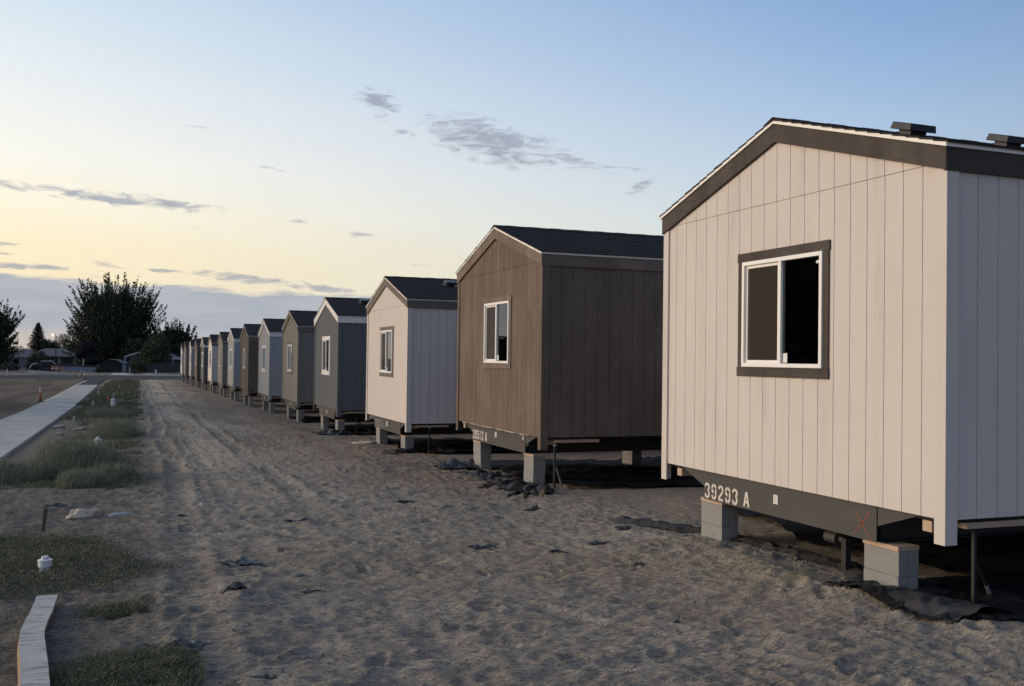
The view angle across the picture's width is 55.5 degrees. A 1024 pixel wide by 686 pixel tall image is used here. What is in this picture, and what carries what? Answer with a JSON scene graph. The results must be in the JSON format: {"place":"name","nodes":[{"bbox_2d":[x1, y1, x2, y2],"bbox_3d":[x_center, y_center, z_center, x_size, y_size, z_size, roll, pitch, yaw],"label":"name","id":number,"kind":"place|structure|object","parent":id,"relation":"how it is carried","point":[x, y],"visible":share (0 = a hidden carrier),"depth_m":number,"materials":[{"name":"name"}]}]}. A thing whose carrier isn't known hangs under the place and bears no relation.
{"place":"outdoors","nodes":[
{"label":"outdoors","id":0,"kind":"place"},
{"bbox_2d":[0,605,28,666],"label":"grass","id":1,"kind":"structure","parent":0,"point":[12,625],"depth_m":6.86,"materials":[{"name":"green plant"}]},
{"bbox_2d":[0,379,83,419],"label":"road","id":2,"kind":"structure","parent":0,"point":[18,395],"depth_m":76.42,"materials":[{"name":"grey asphalt"}]},
{"bbox_2d":[0,380,85,421],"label":"gutter","id":3,"kind":"object","parent":2,"relation":"on","point":[23,411],"visible":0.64,"depth_m":53.28,"materials":[{"name":"concrete"}]},
{"bbox_2d":[0,385,97,459],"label":"sidewalk","id":4,"kind":"structure","parent":0,"point":[18,431],"depth_m":35.48,"materials":[{"name":"concrete"}]},
{"bbox_2d":[0,454,159,491],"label":"grass","id":5,"kind":"structure","parent":0,"point":[117,481],"depth_m":14.73,"materials":[{"name":"green plant"}]},
{"bbox_2d":[0,528,185,599],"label":"grass","id":6,"kind":"structure","parent":0,"point":[29,554],"depth_m":8.69,"materials":[{"name":"green plant"}]},
{"bbox_2d":[0,375,194,379],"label":"street","id":7,"kind":"structure","parent":0,"point":[81,377],"depth_m":124.83,"materials":[{"name":"grey asphalt"}]},
{"bbox_2d":[78,379,105,384],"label":"street patch","id":8,"kind":"object","parent":7,"relation":"on","point":[93,382],"visible":0.8,"depth_m":100.47,"materials":[{"name":"grey asphalt"}]},
{"bbox_2d":[61,402,143,425],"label":"grass","id":9,"kind":"structure","parent":0,"point":[77,413],"depth_m":39.26,"materials":[{"name":"green plant"}]},
{"bbox_2d":[60,427,147,454],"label":"grass","id":10,"kind":"structure","parent":0,"point":[123,443],"depth_m":24.66,"materials":[{"name":"green plant"}]},
{"bbox_2d":[2,634,208,685],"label":"grass","id":11,"kind":"structure","parent":0,"point":[193,662],"depth_m":5.71,"materials":[{"name":"green plant"}]},
{"bbox_2d":[75,388,140,404],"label":"grass","id":12,"kind":"structure","parent":0,"point":[126,395],"depth_m":61.21,"materials":[{"name":"green plant"}]},
{"bbox_2d":[71,593,154,620],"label":"grass","id":13,"kind":"structure","parent":0,"point":[133,610],"depth_m":7.02,"materials":[{"name":"green plant"}]},
{"bbox_2d":[98,379,141,389],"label":"grass","id":14,"kind":"structure","parent":0,"point":[126,384],"depth_m":88.81,"materials":[{"name":"green plant"}]},
{"bbox_2d":[0,527,253,684],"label":"dry grass","id":15,"kind":"structure","parent":0,"point":[117,596],"depth_m":7.38,"materials":[{"name":"plant"}]},
{"bbox_2d":[0,449,310,685],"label":"grass","id":16,"kind":"structure","parent":0,"point":[127,572],"depth_m":9.36,"materials":[{"name":"green plant"}]},
{"bbox_2d":[0,365,1023,685],"bbox_3d":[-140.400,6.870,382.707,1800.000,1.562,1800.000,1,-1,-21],"label":"ground","id":17,"kind":"structure","parent":0,"point":[210,443],"depth_m":8.22,"materials":[{"name":"beige sand"}]},
{"bbox_2d":[0,363,20,370],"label":"shrub","id":18,"kind":"object","parent":17,"relation":"on","point":[7,365],"visible":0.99,"depth_m":167.25,"materials":[{"name":"green plant"}]},
{"bbox_2d":[0,299,24,364],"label":"poplar tree","id":19,"kind":"object","parent":17,"relation":"on","point":[7,330],"visible":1,"depth_m":175.91,"materials":[{"name":"green plant"}]},
{"bbox_2d":[1,357,27,368],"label":"shed","id":20,"kind":"structure","parent":17,"relation":"on","point":[21,361],"depth_m":190.74,"materials":[{"name":"metal"}]},
{"bbox_2d":[10,349,34,362],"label":"house","id":21,"kind":"structure","parent":17,"relation":"on","point":[27,352],"depth_m":207.61,"materials":[{"name":"grey"}]},
{"bbox_2d":[0,455,47,484],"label":"weed bush","id":22,"kind":"object","parent":17,"relation":"on","point":[13,472],"visible":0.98,"depth_m":15.16,"materials":[{"name":"green plant"}]},
{"bbox_2d":[23,363,40,370],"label":"shrub","id":23,"kind":"object","parent":17,"relation":"on","point":[34,367],"visible":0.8,"depth_m":164.72,"materials":[{"name":"green plant"}]},
{"bbox_2d":[17,594,57,685],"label":"warped board","id":24,"kind":"object","parent":17,"relation":"on","point":[33,670],"visible":1,"depth_m":5.97,"materials":[{"name":"grey wood"}]},
{"bbox_2d":[26,322,49,351],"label":"conifer","id":25,"kind":"object","parent":17,"relation":"on","point":[37,338],"visible":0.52,"depth_m":214.11,"materials":[{"name":"green plant"}]},
{"bbox_2d":[28,350,49,367],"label":"shrub","id":26,"kind":"object","parent":17,"relation":"on","point":[36,356],"visible":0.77,"depth_m":195.89,"materials":[{"name":"green plant"}]},
{"bbox_2d":[37,556,52,573],"bbox_3d":[-4.076,1.938,8.495,0.120,0.155,0.120,1,-1,-21],"label":"capped pipe","id":27,"kind":"object","parent":17,"relation":"on","point":[44,562],"visible":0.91,"depth_m":8.46,"materials":[{"name":"white plastic"}]},
{"bbox_2d":[42,508,47,531],"bbox_3d":[-5.067,1.944,10.546,0.060,0.310,0.014,1,-1,-21],"label":"stake","id":28,"kind":"object","parent":17,"relation":"on","point":[44,520],"visible":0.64,"depth_m":10.54,"materials":[{"name":"wood"}]},
{"bbox_2d":[27,370,66,374],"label":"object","id":29,"kind":"object","parent":17,"relation":"on","point":[33,371],"visible":0.82,"depth_m":133.75,"materials":[{"name":"metal"}]},
{"bbox_2d":[40,361,55,370],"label":"box trailer","id":30,"kind":"object","parent":17,"relation":"on","point":[46,364],"visible":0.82,"depth_m":161.69,"materials":[{"name":"white paint"}]},
{"bbox_2d":[29,348,75,367],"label":"house","id":31,"kind":"structure","parent":17,"relation":"on","point":[62,358],"depth_m":202.79,"materials":[{"name":"grey"}]},
{"bbox_2d":[52,334,72,351],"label":"leafy tree","id":32,"kind":"object","parent":17,"relation":"on","point":[63,340],"visible":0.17,"depth_m":287.94,"materials":[{"name":"green plant"}]},
{"bbox_2d":[52,364,99,371],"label":"fence","id":33,"kind":"object","parent":17,"relation":"on","point":[89,368],"visible":0.83,"depth_m":164.21,"materials":[{"name":"grey wood"}]},
{"bbox_2d":[28,427,134,479],"bbox_3d":[-7.194,1.827,16.226,1.753,0.914,1.872,1,-1,-21],"label":"weed bush","id":34,"kind":"object","parent":17,"relation":"on","point":[80,455],"visible":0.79,"depth_m":15.99,"materials":[{"name":"green plant"}]},
{"bbox_2d":[55,467,111,487],"bbox_3d":[-6.402,1.974,14.472,0.774,0.346,0.858,1,-1,11],"label":"weed bush","id":35,"kind":"object","parent":17,"relation":"on","point":[91,477],"visible":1,"depth_m":14.35,"materials":[{"name":"green plant"}]},
{"bbox_2d":[66,508,103,518],"bbox_3d":[-5.130,2.037,11.690,0.435,0.108,0.198,1,-1,-21],"label":"torn sack","id":36,"kind":"object","parent":17,"relation":"on","point":[77,513],"visible":1,"depth_m":11.63,"materials":[{"name":"white fabric"}]},
{"bbox_2d":[75,339,101,366],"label":"leafy tree","id":37,"kind":"object","parent":17,"relation":"on","point":[87,347],"visible":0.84,"depth_m":174.09,"materials":[{"name":"green plant"}]},
{"bbox_2d":[0,374,180,375],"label":"street kerb","id":38,"kind":"structure","parent":17,"relation":"on","point":[103,375],"depth_m":136.03,"materials":[{"name":"concrete"}]},
{"bbox_2d":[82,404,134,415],"bbox_3d":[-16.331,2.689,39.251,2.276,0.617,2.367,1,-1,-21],"label":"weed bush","id":39,"kind":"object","parent":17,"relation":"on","point":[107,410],"visible":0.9,"depth_m":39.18,"materials":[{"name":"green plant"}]},
{"bbox_2d":[100,359,126,371],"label":"arched shelter","id":40,"kind":"object","parent":17,"relation":"on","point":[113,365],"visible":0.88,"depth_m":164.70,"materials":[{"name":"metal"}]},
{"bbox_2d":[62,272,167,363],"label":"poplar tree","id":41,"kind":"object","parent":17,"relation":"on","point":[113,321],"visible":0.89,"depth_m":188.21,"materials":[{"name":"green plant"}]},
{"bbox_2d":[83,415,148,437],"bbox_3d":[-11.017,2.277,26.872,1.527,0.698,1.763,0,-1,18],"label":"weed bush","id":42,"kind":"object","parent":17,"relation":"on","point":[122,427],"visible":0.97,"depth_m":26.74,"materials":[{"name":"green plant"}]},
{"bbox_2d":[88,461,146,480],"bbox_3d":[-6.391,2.023,15.555,0.853,0.380,0.937,0,-1,22],"label":"weed bush","id":43,"kind":"object","parent":17,"relation":"on","point":[114,471],"visible":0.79,"depth_m":15.49,"materials":[{"name":"green plant"}]},
{"bbox_2d":[117,337,144,359],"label":"leafy tree","id":44,"kind":"object","parent":17,"relation":"on","point":[134,344],"visible":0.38,"depth_m":183.30,"materials":[{"name":"green plant"}]},
{"bbox_2d":[132,361,147,373],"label":"shrub","id":45,"kind":"object","parent":17,"relation":"on","point":[139,366],"visible":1,"depth_m":157.06,"materials":[{"name":"green plant"}]},
{"bbox_2d":[124,352,180,364],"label":"house","id":46,"kind":"structure","parent":17,"relation":"on","point":[176,359],"depth_m":180.22,"materials":[{"name":"paint"}]},
{"bbox_2d":[126,363,180,372],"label":"fence","id":47,"kind":"object","parent":17,"relation":"on","point":[166,367],"visible":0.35,"depth_m":161.45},
{"bbox_2d":[138,331,172,362],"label":"leafy tree","id":48,"kind":"object","parent":17,"relation":"on","point":[151,354],"visible":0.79,"depth_m":170.88,"materials":[{"name":"green plant"}]},
{"bbox_2d":[149,318,200,354],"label":"poplar tree","id":49,"kind":"object","parent":17,"relation":"on","point":[174,335],"visible":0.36,"depth_m":194.63,"materials":[{"name":"green plant"}]},
{"bbox_2d":[166,637,214,651],"bbox_3d":[-2.075,1.926,6.252,0.197,0.071,0.316,1,-1,12],"label":"plastic scrap","id":50,"kind":"object","parent":17,"relation":"on","point":[190,643],"visible":0.8,"depth_m":6.22,"materials":[{"name":"grey plastic"}]},
{"bbox_2d":[212,385,215,393],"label":"block pier","id":51,"kind":"structure","parent":17,"relation":"on","point":[214,389],"depth_m":71.36,"materials":[{"name":"concrete"}]},
{"bbox_2d":[208,334,218,384],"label":"mobile home","id":52,"kind":"object","parent":51,"relation":"on","point":[212,356],"visible":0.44,"depth_m":70.87,"materials":[{"name":"white metal"}]},
{"bbox_2d":[223,388,226,396],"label":"block pier","id":53,"kind":"structure","parent":17,"relation":"on","point":[224,392],"depth_m":64.10,"materials":[{"name":"concrete"}]},
{"bbox_2d":[217,332,228,387],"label":"mobile home","id":54,"kind":"object","parent":53,"relation":"on","point":[222,366],"visible":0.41,"depth_m":64.09,"materials":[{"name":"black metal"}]},
{"bbox_2d":[230,390,234,399],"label":"block pier","id":55,"kind":"structure","parent":17,"relation":"on","point":[231,395],"depth_m":59.46,"materials":[{"name":"concrete"}]},
{"bbox_2d":[227,328,242,391],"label":"mobile home","id":56,"kind":"object","parent":55,"relation":"on","point":[233,368],"visible":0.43,"depth_m":57.14,"materials":[{"name":"white metal"}]},
{"bbox_2d":[220,581,248,593],"bbox_3d":[-2.155,1.900,7.571,0.239,0.122,0.189,1,-1,-21],"label":"plastic scrap","id":57,"kind":"object","parent":17,"relation":"on","point":[236,585],"visible":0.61,"depth_m":7.51,"materials":[{"name":"black plastic"}]},
{"bbox_2d":[214,556,268,567],"bbox_3d":[-2.461,1.997,8.866,0.464,0.096,0.266,1,-1,-21],"label":"plastic scrap","id":58,"kind":"object","parent":17,"relation":"on","point":[242,560],"visible":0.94,"depth_m":8.86,"materials":[{"name":"grey plastic"}]},
{"bbox_2d":[248,396,253,406],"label":"block pier","id":59,"kind":"structure","parent":17,"relation":"on","point":[250,401],"depth_m":50.08,"materials":[{"name":"concrete"}]},
{"bbox_2d":[240,324,260,395],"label":"mobile home","id":60,"kind":"object","parent":59,"relation":"on","point":[249,339],"visible":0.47,"depth_m":49.91,"materials":[{"name":"brown wood"}]},
{"bbox_2d":[269,402,274,412],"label":"block pier","id":61,"kind":"structure","parent":17,"relation":"on","point":[271,407],"depth_m":43.10,"materials":[{"name":"concrete"}]},
{"bbox_2d":[258,318,284,401],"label":"mobile home","id":62,"kind":"object","parent":61,"relation":"on","point":[270,361],"visible":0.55,"depth_m":42.96,"materials":[{"name":"white wood"}]},
{"bbox_2d":[262,345,265,371],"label":"window","id":63,"kind":"structure","parent":62,"relation":"in","point":[264,346],"depth_m":44.27,"materials":[{"name":"white plastic"}]},
{"bbox_2d":[296,410,303,421],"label":"block pier","id":64,"kind":"structure","parent":17,"relation":"on","point":[300,415],"depth_m":36.22,"materials":[{"name":"concrete"}]},
{"bbox_2d":[281,310,318,409],"bbox_3d":[-0.627,0.770,40.552,17.116,3.774,4.260,1,-1,-21],"label":"mobile home","id":65,"kind":"object","parent":64,"relation":"on","point":[298,335],"visible":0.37,"depth_m":36.14,"materials":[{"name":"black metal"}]},
{"bbox_2d":[287,342,292,373],"bbox_3d":[-8.526,0.578,37.453,0.080,1.212,1.388,1,-1,-21],"label":"window","id":66,"kind":"structure","parent":65,"relation":"in","point":[289,344],"depth_m":37.41,"materials":[{"name":"white plastic"}]},
{"bbox_2d":[321,415,328,427],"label":"block pier","id":67,"kind":"structure","parent":17,"relation":"on","point":[324,421],"depth_m":31.71,"materials":[{"name":"concrete"}]},
{"bbox_2d":[313,297,370,418],"bbox_3d":[2.071,0.587,33.678,17.116,3.774,4.260,1,-1,-21],"label":"mobile home","id":68,"kind":"object","parent":67,"relation":"on","point":[340,344],"visible":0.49,"depth_m":29.07,"materials":[{"name":"grey wood"}]},
{"bbox_2d":[322,336,330,374],"bbox_3d":[-5.828,0.395,30.579,0.080,1.212,1.388,1,-1,-21],"label":"window","id":69,"kind":"structure","parent":68,"relation":"in","point":[326,340],"depth_m":30.54,"materials":[{"name":"white plastic"}]},
{"bbox_2d":[289,415,373,422],"bbox_3d":[-3.136,2.997,39.462,11.300,0.151,4.940,1,-1,-21],"label":"plastic sheet","id":70,"kind":"object","parent":17,"relation":"on","point":[306,419],"visible":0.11,"depth_m":36.70,"materials":[{"name":"black plastic"}]},
{"bbox_2d":[312,429,360,434],"bbox_3d":[-5.213,2.624,28.828,1.359,0.180,1.462,1,-1,-21],"label":"plastic bundle","id":71,"kind":"object","parent":17,"relation":"on","point":[331,432],"visible":1,"depth_m":28.64,"materials":[{"name":"black plastic"}]},
{"bbox_2d":[335,419,344,430],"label":"block pier","id":72,"kind":"structure","parent":17,"relation":"on","point":[339,424],"depth_m":29.35,"materials":[{"name":"concrete"}]},
{"bbox_2d":[319,424,402,434],"bbox_3d":[-0.436,2.797,32.588,11.300,0.156,4.940,1,-1,-21],"label":"plastic sheet","id":73,"kind":"object","parent":17,"relation":"on","point":[361,429],"visible":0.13,"depth_m":30.65,"materials":[{"name":"black plastic"}]},
{"bbox_2d":[376,427,387,444],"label":"block pier","id":74,"kind":"structure","parent":17,"relation":"on","point":[381,436],"depth_m":24.76,"materials":[{"name":"concrete"}]},
{"bbox_2d":[366,276,472,434],"bbox_3d":[4.864,0.401,26.726,17.116,3.774,4.260,1,-1,-21],"label":"mobile home","id":75,"kind":"object","parent":74,"relation":"on","point":[411,370],"visible":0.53,"depth_m":22.16,"materials":[{"name":"white wood"}]},
{"bbox_2d":[379,326,393,376],"bbox_3d":[-3.034,0.209,23.626,0.080,1.212,1.388,1,-1,-21],"label":"window","id":76,"kind":"structure","parent":75,"relation":"in","point":[383,365],"depth_m":23.62,"materials":[{"name":"white plastic"}]},
{"bbox_2d":[381,447,426,453],"bbox_3d":[-2.484,2.443,22.220,1.323,0.141,0.754,1,-1,-31],"label":"plastic bundle","id":77,"kind":"object","parent":17,"relation":"on","point":[400,450],"visible":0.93,"depth_m":22.04,"materials":[{"name":"black plastic"}]},
{"bbox_2d":[401,435,413,448],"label":"block pier","id":78,"kind":"structure","parent":17,"relation":"on","point":[407,441],"depth_m":22.40,"materials":[{"name":"concrete"}]},
{"bbox_2d":[370,437,528,452],"bbox_3d":[2.357,2.590,25.636,11.300,0.176,4.940,1,-1,-21],"label":"plastic sheet","id":79,"kind":"object","parent":17,"relation":"on","point":[449,444],"visible":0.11,"depth_m":23.86,"materials":[{"name":"black plastic"}]},
{"bbox_2d":[434,458,479,469],"bbox_3d":[-1.050,2.258,18.337,0.928,0.263,1.744,1,-1,-21],"label":"plastic bundle","id":80,"kind":"object","parent":17,"relation":"on","point":[452,463],"visible":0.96,"depth_m":17.90,"materials":[{"name":"black plastic"}]},
{"bbox_2d":[473,440,490,469],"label":"block pier","id":81,"kind":"structure","parent":17,"relation":"on","point":[482,454],"depth_m":17.65,"materials":[{"name":"concrete"}]},
{"bbox_2d":[455,225,663,452],"bbox_3d":[7.651,0.019,19.618,17.116,3.774,4.260,1,-1,-21],"label":"mobile home","id":82,"kind":"object","parent":81,"relation":"on","point":[560,338],"visible":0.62,"depth_m":15.25,"materials":[{"name":"brown wood"}]},
{"bbox_2d":[482,295,511,368],"bbox_3d":[-0.248,-0.173,16.518,0.080,1.212,1.388,1,-1,-21],"label":"window","id":83,"kind":"structure","parent":82,"relation":"in","point":[491,306],"depth_m":16.61,"materials":[{"name":"white plastic"}]},
{"bbox_2d":[467,544,498,549],"bbox_3d":[-0.306,2.041,9.779,0.339,0.047,0.211,0,-1,19],"label":"plastic scrap","id":84,"kind":"object","parent":17,"relation":"on","point":[474,546],"visible":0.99,"depth_m":9.74,"materials":[{"name":"black plastic"}]},
{"bbox_2d":[45,475,924,673],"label":"pebbles","id":85,"kind":"object","parent":17,"relation":"on","point":[783,589],"visible":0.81,"depth_m":8.84,"materials":[{"name":"stone"}]},
{"bbox_2d":[450,468,523,480],"bbox_3d":[-0.322,2.235,16.514,1.583,0.117,1.693,1,-1,0],"label":"plastic bundle","id":86,"kind":"object","parent":17,"relation":"on","point":[479,473],"visible":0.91,"depth_m":16.45,"materials":[{"name":"black plastic"}]},
{"bbox_2d":[477,478,554,498],"bbox_3d":[0.065,2.135,14.730,1.284,0.208,2.320,1,-1,-21],"label":"plastic bundle","id":87,"kind":"object","parent":17,"relation":"on","point":[518,486],"visible":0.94,"depth_m":14.41,"materials":[{"name":"black plastic"}]},
{"bbox_2d":[524,453,545,483],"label":"block pier","id":88,"kind":"structure","parent":17,"relation":"on","point":[534,467],"depth_m":15.29,"materials":[{"name":"concrete"}]},
{"bbox_2d":[49,473,1023,685],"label":"soil clods","id":89,"kind":"object","parent":17,"relation":"on","point":[627,671],"visible":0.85,"depth_m":7.19,"materials":[{"name":"brown soil"}]},
{"bbox_2d":[552,444,563,489],"bbox_3d":[0.713,1.868,14.675,0.123,0.699,0.364,0,-1,39],"label":"anchor brace","id":90,"kind":"object","parent":17,"relation":"on","point":[555,469],"visible":0.87,"depth_m":14.57,"materials":[{"name":"black metal"}]},
{"bbox_2d":[463,456,702,487],"bbox_3d":[5.142,2.323,18.526,11.300,0.210,4.940,1,-1,-21],"label":"plastic sheet","id":91,"kind":"object","parent":17,"relation":"on","point":[646,472],"visible":0.23,"depth_m":16.68,"materials":[{"name":"black plastic"}]},
{"bbox_2d":[622,451,641,464],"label":"block pier","id":92,"kind":"structure","parent":17,"relation":"on","point":[632,457],"depth_m":18.73,"materials":[{"name":"concrete"}]},
{"bbox_2d":[701,497,737,541],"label":"block pier","id":93,"kind":"structure","parent":17,"relation":"on","point":[719,520],"depth_m":10.24,"materials":[{"name":"concrete"}]},
{"bbox_2d":[659,117,1023,545],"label":"mobile home","id":94,"kind":"object","parent":93,"relation":"on","point":[843,329],"visible":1,"depth_m":8.20,"materials":[{"name":"beige paint"}]},
{"bbox_2d":[736,239,830,378],"bbox_3d":[2.517,-0.285,9.085,0.080,1.212,1.388,1,-1,-21],"label":"window","id":95,"kind":"structure","parent":94,"relation":"in","point":[761,274],"depth_m":9.19,"materials":[{"name":"white plastic"}]},
{"bbox_2d":[610,507,1023,622],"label":"plastic sheet","id":96,"kind":"object","parent":17,"relation":"on","point":[947,599],"visible":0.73,"depth_m":8.60,"materials":[{"name":"black plastic"}]},
{"bbox_2d":[823,530,878,571],"bbox_3d":[2.997,1.837,8.674,0.132,0.410,0.620,1,-1,-21],"label":"steel jack","id":97,"kind":"object","parent":96,"relation":"on","point":[834,537],"visible":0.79,"depth_m":8.68,"materials":[{"name":"black metal"}]},
{"bbox_2d":[970,529,991,601],"bbox_3d":[3.702,1.721,7.617,0.410,0.673,0.107,1,-1,-33],"label":"anchor brace","id":98,"kind":"object","parent":96,"relation":"on","point":[975,566],"visible":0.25,"depth_m":7.53,"materials":[{"name":"black metal"}]},
{"bbox_2d":[863,537,918,588],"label":"block pier","id":99,"kind":"structure","parent":17,"relation":"on","point":[893,563],"depth_m":7.88,"materials":[{"name":"concrete"}]},
{"bbox_2d":[0,0,1023,350],"label":"sky","id":100,"kind":"structure","parent":0,"point":[248,161],"materials":[{"name":"blue"}]},
{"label":"block pier","id":101,"kind":"object","parent":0,"visible":0},
{"bbox_2d":[200,337,208,382],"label":"mobile home","id":102,"kind":"object","parent":101,"relation":"on","point":[204,362],"visible":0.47,"depth_m":78.25,"materials":[{"name":"grey wood"}]},
{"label":"block pier","id":103,"kind":"object","parent":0,"visible":0},
{"bbox_2d":[194,339,201,380],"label":"mobile home","id":104,"kind":"object","parent":103,"relation":"on","point":[197,361],"visible":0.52,"depth_m":85.51,"materials":[{"name":"brown wood"}]},
{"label":"block pier","id":105,"kind":"object","parent":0,"visible":0},
{"bbox_2d":[189,340,194,378],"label":"mobile home","id":106,"kind":"object","parent":105,"relation":"on","point":[191,357],"visible":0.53,"depth_m":92.44,"materials":[{"name":"white wood"}]},
{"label":"block pier","id":107,"kind":"object","parent":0,"visible":0},
{"bbox_2d":[184,342,189,377],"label":"mobile home","id":108,"kind":"object","parent":107,"relation":"on","point":[186,359],"visible":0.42,"depth_m":99.72,"materials":[{"name":"grey wood"}]},
{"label":"block pier","id":109,"kind":"object","parent":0,"visible":0},
{"bbox_2d":[180,343,184,376],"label":"mobile home","id":110,"kind":"object","parent":109,"relation":"on","point":[182,362],"visible":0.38,"depth_m":107.11,"materials":[{"name":"beige metal"}]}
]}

